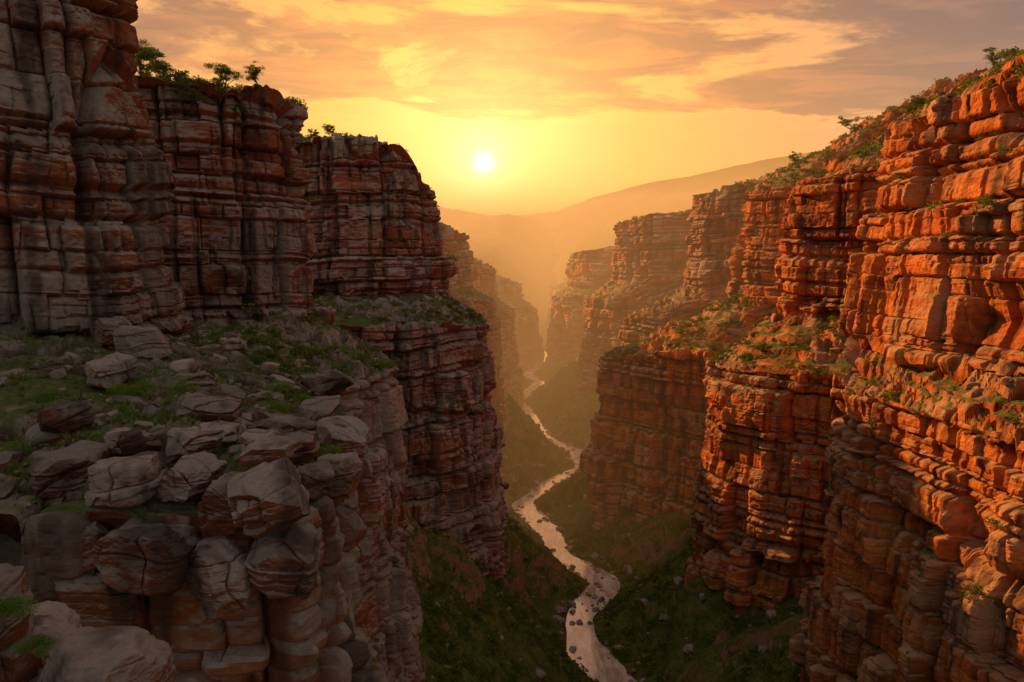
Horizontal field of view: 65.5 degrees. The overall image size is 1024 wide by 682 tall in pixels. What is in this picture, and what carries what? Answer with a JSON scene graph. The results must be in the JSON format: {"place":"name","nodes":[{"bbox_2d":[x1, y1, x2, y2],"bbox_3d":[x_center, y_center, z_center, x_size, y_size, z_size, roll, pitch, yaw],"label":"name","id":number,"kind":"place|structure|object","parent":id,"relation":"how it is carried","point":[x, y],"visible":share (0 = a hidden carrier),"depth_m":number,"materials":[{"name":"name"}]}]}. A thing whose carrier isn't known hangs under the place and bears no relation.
{"place":"outdoors","nodes":[
{"label":"outdoors","id":0,"kind":"place"},
{"bbox_2d":[0,0,386,681],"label":"sandstone cliff","id":1,"kind":"structure","parent":0,"point":[86,180],"depth_m":97.05,"materials":[{"name":"brown stone"}]},
{"bbox_2d":[29,601,81,681],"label":"sandstone boulder","id":2,"kind":"object","parent":1,"relation":"on","point":[55,619],"visible":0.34,"depth_m":30.19,"materials":[{"name":"stone"}]},
{"bbox_2d":[0,563,41,681],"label":"sandstone boulder","id":3,"kind":"object","parent":2,"relation":"on","point":[14,667],"visible":0.71,"depth_m":26.63,"materials":[{"name":"brown stone"}]},
{"bbox_2d":[0,592,57,657],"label":"green bush","id":4,"kind":"object","parent":3,"relation":"on","point":[9,606],"visible":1,"depth_m":25.09,"materials":[{"name":"green plant"}]},
{"bbox_2d":[37,400,94,432],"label":"sandstone boulder","id":5,"kind":"object","parent":1,"relation":"on","point":[71,416],"visible":0.99,"depth_m":57.94,"materials":[{"name":"brown stone"}]},
{"bbox_2d":[21,521,112,574],"bbox_3d":[-25.946,12.314,47.301,5.628,4.336,5.448,0,8,0],"label":"sandstone boulder","id":6,"kind":"object","parent":1,"relation":"on","point":[94,532],"visible":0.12,"depth_m":45.14,"materials":[{"name":"brown stone"}]},
{"bbox_2d":[28,440,109,499],"bbox_3d":[-27.920,8.315,50.461,4.368,3.316,5.342,-3,8,-18],"label":"sandstone boulder","id":7,"kind":"object","parent":1,"relation":"on","point":[58,473],"visible":0.76,"depth_m":48.56,"materials":[{"name":"brown stone"}]},
{"bbox_2d":[51,569,146,627],"bbox_3d":[-23.553,14.884,45.932,4.822,3.929,4.493,-1,8,-6],"label":"sandstone boulder","id":8,"kind":"object","parent":1,"relation":"on","point":[94,600],"visible":0.53,"depth_m":44.04,"materials":[{"name":"brown stone"}]},
{"bbox_2d":[84,352,137,387],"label":"sandstone boulder","id":9,"kind":"object","parent":1,"relation":"on","point":[109,369],"visible":0.98,"depth_m":73.93,"materials":[{"name":"grey stone"}]},
{"bbox_2d":[92,316,132,346],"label":"sandstone boulder","id":10,"kind":"object","parent":1,"relation":"on","point":[103,330],"visible":0.69,"depth_m":95.98,"materials":[{"name":"brown stone"}]},
{"bbox_2d":[103,427,146,453],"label":"sandstone boulder","id":11,"kind":"object","parent":1,"relation":"on","point":[133,440],"visible":1,"depth_m":49.59,"materials":[{"name":"brown stone"}]},
{"bbox_2d":[84,451,169,509],"bbox_3d":[-22.833,8.223,47.546,4.389,3.125,5.562,0,8,0],"label":"sandstone boulder","id":12,"kind":"object","parent":1,"relation":"on","point":[125,482],"visible":0.95,"depth_m":45.38,"materials":[{"name":"stone"}]},
{"bbox_2d":[105,427,161,455],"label":"sandstone boulder","id":13,"kind":"object","parent":1,"relation":"on","point":[153,442],"visible":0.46,"depth_m":53.20,"materials":[{"name":"brown stone"}]},
{"bbox_2d":[112,326,172,358],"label":"sandstone boulder","id":14,"kind":"object","parent":1,"relation":"on","point":[144,342],"visible":0.94,"depth_m":88.79,"materials":[{"name":"stone"}]},
{"bbox_2d":[92,517,201,596],"bbox_3d":[-20.289,11.847,44.977,5.262,3.731,5.440,0,8,0],"label":"sandstone boulder","id":15,"kind":"object","parent":1,"relation":"on","point":[137,557],"visible":0.84,"depth_m":42.65,"materials":[{"name":"brown stone"}]},
{"bbox_2d":[0,285,338,505],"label":"ledge grass","id":16,"kind":"structure","parent":1,"relation":"on","point":[22,490],"depth_m":68.60,"materials":[{"name":"green plant"}]},
{"bbox_2d":[0,293,355,510],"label":"ledge rubble","id":17,"kind":"object","parent":1,"relation":"on","point":[8,486],"visible":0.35,"depth_m":66.00,"materials":[{"name":"stone"}]},
{"bbox_2d":[153,450,227,502],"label":"sandstone boulder","id":18,"kind":"object","parent":1,"relation":"on","point":[189,477],"visible":0.89,"depth_m":46.46,"materials":[{"name":"stone"}]},
{"bbox_2d":[32,376,348,484],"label":"green bush","id":19,"kind":"object","parent":1,"relation":"on","point":[279,407],"visible":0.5,"depth_m":70.46,"materials":[{"name":"green plant"}]},
{"bbox_2d":[0,271,381,669],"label":"ledge shrubs","id":20,"kind":"object","parent":1,"relation":"on","point":[303,396],"visible":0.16,"depth_m":69.83,"materials":[{"name":"green plant"}]},
{"bbox_2d":[178,676,208,681],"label":"sandstone boulder","id":21,"kind":"object","parent":1,"relation":"on","point":[199,679],"visible":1,"depth_m":29.56,"materials":[{"name":"brown stone"}]},
{"bbox_2d":[171,370,216,390],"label":"sandstone boulder","id":22,"kind":"object","parent":1,"relation":"on","point":[209,380],"visible":0.62,"depth_m":74.73,"materials":[{"name":"brown stone"}]},
{"bbox_2d":[165,426,224,457],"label":"sandstone boulder","id":23,"kind":"object","parent":1,"relation":"on","point":[187,441],"visible":0.99,"depth_m":52.26,"materials":[{"name":"brown stone"}]},
{"bbox_2d":[176,392,242,421],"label":"sandstone boulder","id":24,"kind":"object","parent":1,"relation":"on","point":[206,406],"visible":0.93,"depth_m":62.11,"materials":[{"name":"brown stone"}]},
{"bbox_2d":[186,535,251,619],"bbox_3d":[-16.565,13.417,45.438,3.571,4.292,4.496,-2,8,-11],"label":"sandstone boulder","id":25,"kind":"object","parent":1,"relation":"on","point":[219,585],"visible":0.93,"depth_m":43.83,"materials":[{"name":"stone"}]},
{"bbox_2d":[197,471,242,535],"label":"sandstone boulder","id":26,"kind":"object","parent":1,"relation":"on","point":[214,512],"visible":0.48,"depth_m":44.96,"materials":[{"name":"brown stone"}]},
{"bbox_2d":[199,421,246,442],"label":"sandstone boulder","id":27,"kind":"object","parent":1,"relation":"on","point":[233,432],"visible":0.66,"depth_m":56.49,"materials":[{"name":"brown stone"}]},
{"bbox_2d":[219,337,246,351],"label":"sandstone boulder","id":28,"kind":"object","parent":1,"relation":"on","point":[232,344],"visible":1,"depth_m":101.83,"materials":[{"name":"brown stone"}]},
{"bbox_2d":[239,428,280,451],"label":"sandstone boulder","id":29,"kind":"object","parent":1,"relation":"on","point":[248,436],"visible":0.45,"depth_m":50.92,"materials":[{"name":"brown stone"}]},
{"bbox_2d":[227,457,310,538],"bbox_3d":[-13.556,8.995,44.436,4.517,4.208,4.767,-2,8,-15],"label":"sandstone boulder","id":30,"kind":"object","parent":1,"relation":"on","point":[264,498],"visible":1,"depth_m":43.18,"materials":[{"name":"stone"}]},
{"bbox_2d":[239,436,302,465],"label":"sandstone boulder","id":31,"kind":"object","parent":1,"relation":"on","point":[256,452],"visible":0.89,"depth_m":47.41,"materials":[{"name":"brown stone"}]},
{"bbox_2d":[246,413,317,434],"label":"sandstone boulder","id":32,"kind":"object","parent":1,"relation":"on","point":[295,422],"visible":0.69,"depth_m":60.30,"materials":[{"name":"stone"}]},
{"bbox_2d":[244,523,320,599],"bbox_3d":[-13.176,12.664,45.731,4.314,3.734,4.824,-2,8,-12],"label":"sandstone boulder","id":33,"kind":"object","parent":1,"relation":"on","point":[284,563],"visible":0.95,"depth_m":44.15,"materials":[{"name":"brown stone"}]},
{"bbox_2d":[281,430,321,464],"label":"sandstone boulder","id":34,"kind":"object","parent":1,"relation":"on","point":[310,449],"visible":0.51,"depth_m":54.47,"materials":[{"name":"brown stone"}]},
{"bbox_2d":[298,460,334,499],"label":"sandstone boulder","id":35,"kind":"object","parent":1,"relation":"on","point":[316,477],"visible":0.77,"depth_m":49.55,"materials":[{"name":"stone"}]},
{"bbox_2d":[298,395,340,421],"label":"sandstone boulder","id":36,"kind":"object","parent":1,"relation":"on","point":[315,408],"visible":0.56,"depth_m":76.55,"materials":[{"name":"stone"}]},
{"bbox_2d":[300,369,354,395],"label":"sandstone boulder","id":37,"kind":"object","parent":1,"relation":"on","point":[331,382],"visible":0.98,"depth_m":92.44,"materials":[{"name":"brown stone"}]},
{"bbox_2d":[316,452,362,500],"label":"sandstone boulder","id":38,"kind":"object","parent":1,"relation":"on","point":[347,467],"visible":0.69,"depth_m":52.12,"materials":[{"name":"brown stone"}]},
{"bbox_2d":[316,415,368,459],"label":"sandstone boulder","id":39,"kind":"object","parent":1,"relation":"on","point":[349,434],"visible":0.58,"depth_m":64.36,"materials":[{"name":"brown stone"}]},
{"bbox_2d":[136,75,425,681],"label":"sandstone cliff","id":40,"kind":"structure","parent":0,"point":[211,169],"depth_m":173.07,"materials":[{"name":"brown stone"}]},
{"bbox_2d":[134,39,170,75],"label":"acacia tree","id":41,"kind":"object","parent":40,"relation":"on","point":[147,53],"visible":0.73,"depth_m":177.30,"materials":[{"name":"green plant"}]},
{"bbox_2d":[146,61,172,77],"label":"acacia tree","id":42,"kind":"object","parent":40,"relation":"on","point":[162,68],"visible":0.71,"depth_m":175.23,"materials":[{"name":"green plant"}]},
{"bbox_2d":[173,70,189,80],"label":"acacia tree","id":43,"kind":"object","parent":40,"relation":"on","point":[184,72],"visible":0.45,"depth_m":173.37,"materials":[{"name":"green plant"}]},
{"bbox_2d":[167,68,209,113],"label":"acacia tree","id":44,"kind":"object","parent":40,"relation":"on","point":[192,93],"visible":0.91,"depth_m":169.34,"materials":[{"name":"green plant"}]},
{"bbox_2d":[203,62,244,98],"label":"acacia tree","id":45,"kind":"object","parent":40,"relation":"on","point":[224,69],"visible":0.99,"depth_m":169.38,"materials":[{"name":"green plant"}]},
{"bbox_2d":[232,101,247,117],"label":"acacia tree","id":46,"kind":"object","parent":40,"relation":"on","point":[239,106],"visible":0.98,"depth_m":174.44,"materials":[{"name":"green plant"}]},
{"bbox_2d":[243,61,265,83],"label":"acacia tree","id":47,"kind":"object","parent":40,"relation":"on","point":[253,72],"visible":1,"depth_m":174.57,"materials":[{"name":"green plant"}]},
{"bbox_2d":[135,70,421,681],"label":"ledge shrubs","id":48,"kind":"object","parent":40,"relation":"on","point":[301,349],"visible":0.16,"depth_m":161.45,"materials":[{"name":"green plant"}]},
{"bbox_2d":[180,292,418,617],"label":"ledge rubble","id":49,"kind":"object","parent":40,"relation":"on","point":[276,295],"visible":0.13,"depth_m":157.23,"materials":[{"name":"grey stone"}]},
{"bbox_2d":[293,133,510,580],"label":"sandstone cliff","id":50,"kind":"structure","parent":0,"point":[445,381],"depth_m":274.46,"materials":[{"name":"brown stone"}]},
{"bbox_2d":[308,129,319,136],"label":"acacia tree","id":51,"kind":"object","parent":50,"relation":"on","point":[315,133],"visible":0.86,"depth_m":278.45,"materials":[{"name":"green plant"}]},
{"bbox_2d":[321,124,336,135],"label":"acacia tree","id":52,"kind":"object","parent":50,"relation":"on","point":[327,128],"visible":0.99,"depth_m":276.02,"materials":[{"name":"green plant"}]},
{"bbox_2d":[297,132,507,564],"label":"ledge shrubs","id":53,"kind":"object","parent":50,"relation":"on","point":[471,314],"visible":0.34,"depth_m":274.37,"materials":[{"name":"green plant"}]},
{"bbox_2d":[326,262,508,561],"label":"ledge rubble","id":54,"kind":"object","parent":50,"relation":"on","point":[476,410],"visible":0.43,"depth_m":277.06,"materials":[{"name":"red stone"}]},
{"bbox_2d":[437,222,508,476],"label":"sandstone cliff","id":55,"kind":"structure","parent":0,"point":[464,278],"depth_m":469.31,"materials":[{"name":"brown stone"}]},
{"bbox_2d":[442,225,506,438],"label":"ledge shrubs","id":56,"kind":"object","parent":55,"relation":"on","point":[449,252],"visible":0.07,"depth_m":450.42,"materials":[{"name":"green plant"}]},
{"bbox_2d":[470,258,524,410],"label":"sandstone cliff","id":57,"kind":"structure","parent":0,"point":[486,283],"depth_m":645.52,"materials":[{"name":"brown stone"}]},
{"bbox_2d":[495,275,544,369],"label":"sandstone cliff","id":58,"kind":"structure","parent":0,"point":[530,348],"depth_m":884.57,"materials":[{"name":"brown stone"}]},
{"bbox_2d":[544,267,568,328],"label":"sandstone cliff","id":59,"kind":"structure","parent":0,"point":[553,290],"depth_m":1236.94,"materials":[{"name":"brown stone"}]},
{"bbox_2d":[512,351,636,681],"bbox_3d":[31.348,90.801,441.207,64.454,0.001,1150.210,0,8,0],"label":"river","id":60,"kind":"structure","parent":0,"point":[592,651],"depth_m":342.59,"materials":[{"name":"liquid"}]},
{"bbox_2d":[130,0,1023,214],"label":"sky","id":61,"kind":"structure","parent":0,"point":[513,107],"materials":[{"name":"orange"}]},
{"bbox_2d":[545,246,614,367],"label":"sandstone cliff","id":62,"kind":"structure","parent":0,"point":[587,272],"depth_m":814.52,"materials":[{"name":"brown stone"}]},
{"bbox_2d":[405,151,821,681],"bbox_3d":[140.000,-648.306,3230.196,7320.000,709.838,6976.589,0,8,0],"label":"canyon ground","id":63,"kind":"structure","parent":0,"point":[531,253],"depth_m":334.87,"materials":[{"name":"green plant"}]},
{"bbox_2d":[501,351,597,517],"bbox_3d":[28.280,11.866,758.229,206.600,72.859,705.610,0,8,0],"label":"valley shrubs","id":64,"kind":"object","parent":63,"relation":"on","point":[559,487],"visible":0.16,"depth_m":528.03,"materials":[{"name":"green plant"}]},
{"bbox_2d":[517,449,604,624],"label":"river stones","id":65,"kind":"object","parent":63,"relation":"on","point":[594,609],"visible":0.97,"depth_m":328.73,"materials":[{"name":"stone"}]},
{"bbox_2d":[408,474,822,681],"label":"valley shrubs","id":66,"kind":"object","parent":63,"relation":"on","point":[522,619],"visible":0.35,"depth_m":264.68,"materials":[{"name":"green plant"}]},
{"bbox_2d":[431,395,799,681],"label":"riverside rocks","id":67,"kind":"object","parent":63,"relation":"on","point":[558,619],"visible":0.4,"depth_m":308.82,"materials":[{"name":"stone"}]},
{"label":"sandstone boulder","id":68,"kind":"object","parent":63,"relation":"on","visible":0},
{"bbox_2d":[37,626,176,681],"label":"sandstone boulder","id":69,"kind":"object","parent":68,"relation":"on","point":[113,654],"visible":1,"depth_m":26.27,"materials":[{"name":"stone"}]},
{"bbox_2d":[577,209,691,394],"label":"sandstone cliff","id":70,"kind":"structure","parent":0,"point":[650,259],"depth_m":585.31,"materials":[{"name":"brown stone"}]},
{"bbox_2d":[588,209,691,338],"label":"ledge shrubs","id":71,"kind":"object","parent":70,"relation":"on","point":[635,217],"visible":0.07,"depth_m":611.26,"materials":[{"name":"green plant"}]},
{"bbox_2d":[618,157,802,346],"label":"sandstone cliff","id":72,"kind":"structure","parent":0,"point":[714,215],"depth_m":446.51,"materials":[{"name":"brown stone"}]},
{"bbox_2d":[624,257,702,330],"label":"ledge rubble","id":73,"kind":"object","parent":72,"relation":"on","point":[687,297],"visible":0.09,"depth_m":453.97,"materials":[{"name":"red stone"}]},
{"bbox_2d":[624,158,803,342],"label":"ledge shrubs","id":74,"kind":"object","parent":72,"relation":"on","point":[698,197],"visible":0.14,"depth_m":461.40,"materials":[{"name":"green plant"}]},
{"bbox_2d":[579,67,986,530],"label":"sandstone cliff","id":75,"kind":"structure","parent":0,"point":[669,415],"depth_m":361.78,"materials":[{"name":"brown stone"}]},
{"bbox_2d":[585,273,767,507],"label":"ledge rubble","id":76,"kind":"object","parent":75,"relation":"on","point":[696,318],"visible":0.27,"depth_m":368.65,"materials":[{"name":"red stone"}]},
{"bbox_2d":[589,69,989,525],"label":"ledge shrubs","id":77,"kind":"object","parent":75,"relation":"on","point":[735,300],"visible":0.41,"depth_m":360.33,"materials":[{"name":"green plant"}]},
{"bbox_2d":[788,151,802,161],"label":"acacia tree","id":78,"kind":"object","parent":75,"relation":"on","point":[791,157],"visible":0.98,"depth_m":363.09,"materials":[{"name":"green plant"}]},
{"bbox_2d":[837,116,864,134],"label":"acacia tree","id":79,"kind":"object","parent":75,"relation":"on","point":[855,126],"visible":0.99,"depth_m":353.58,"materials":[{"name":"green plant"}]},
{"bbox_2d":[683,135,886,614],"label":"sandstone cliff","id":80,"kind":"structure","parent":0,"point":[743,428],"depth_m":259.33,"materials":[{"name":"brown stone"}]},
{"bbox_2d":[686,296,848,607],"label":"ledge rubble","id":81,"kind":"object","parent":80,"relation":"on","point":[763,379],"visible":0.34,"depth_m":263.20,"materials":[{"name":"red stone"}]},
{"bbox_2d":[688,61,997,602],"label":"ledge shrubs","id":82,"kind":"object","parent":80,"relation":"on","point":[861,150],"visible":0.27,"depth_m":261.70,"materials":[{"name":"green plant"}]},
{"bbox_2d":[900,95,925,113],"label":"acacia tree","id":83,"kind":"object","parent":80,"relation":"on","point":[910,108],"visible":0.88,"depth_m":265.50,"materials":[{"name":"green plant"}]},
{"bbox_2d":[982,47,1016,65],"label":"acacia tree","id":84,"kind":"object","parent":80,"relation":"on","point":[993,62],"visible":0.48,"depth_m":258.65,"materials":[{"name":"green plant"}]},
{"bbox_2d":[789,52,1023,681],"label":"sandstone cliff","id":85,"kind":"structure","parent":0,"point":[943,310],"depth_m":155.45,"materials":[{"name":"orange stone"}]},
{"bbox_2d":[796,272,1017,681],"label":"ledge rubble","id":86,"kind":"object","parent":85,"relation":"on","point":[1003,368],"visible":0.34,"depth_m":145.94,"materials":[{"name":"red stone"}]},
{"bbox_2d":[807,46,1023,681],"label":"ledge shrubs","id":87,"kind":"object","parent":85,"relation":"on","point":[997,69],"visible":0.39,"depth_m":159.09,"materials":[{"name":"green plant"}]}
]}

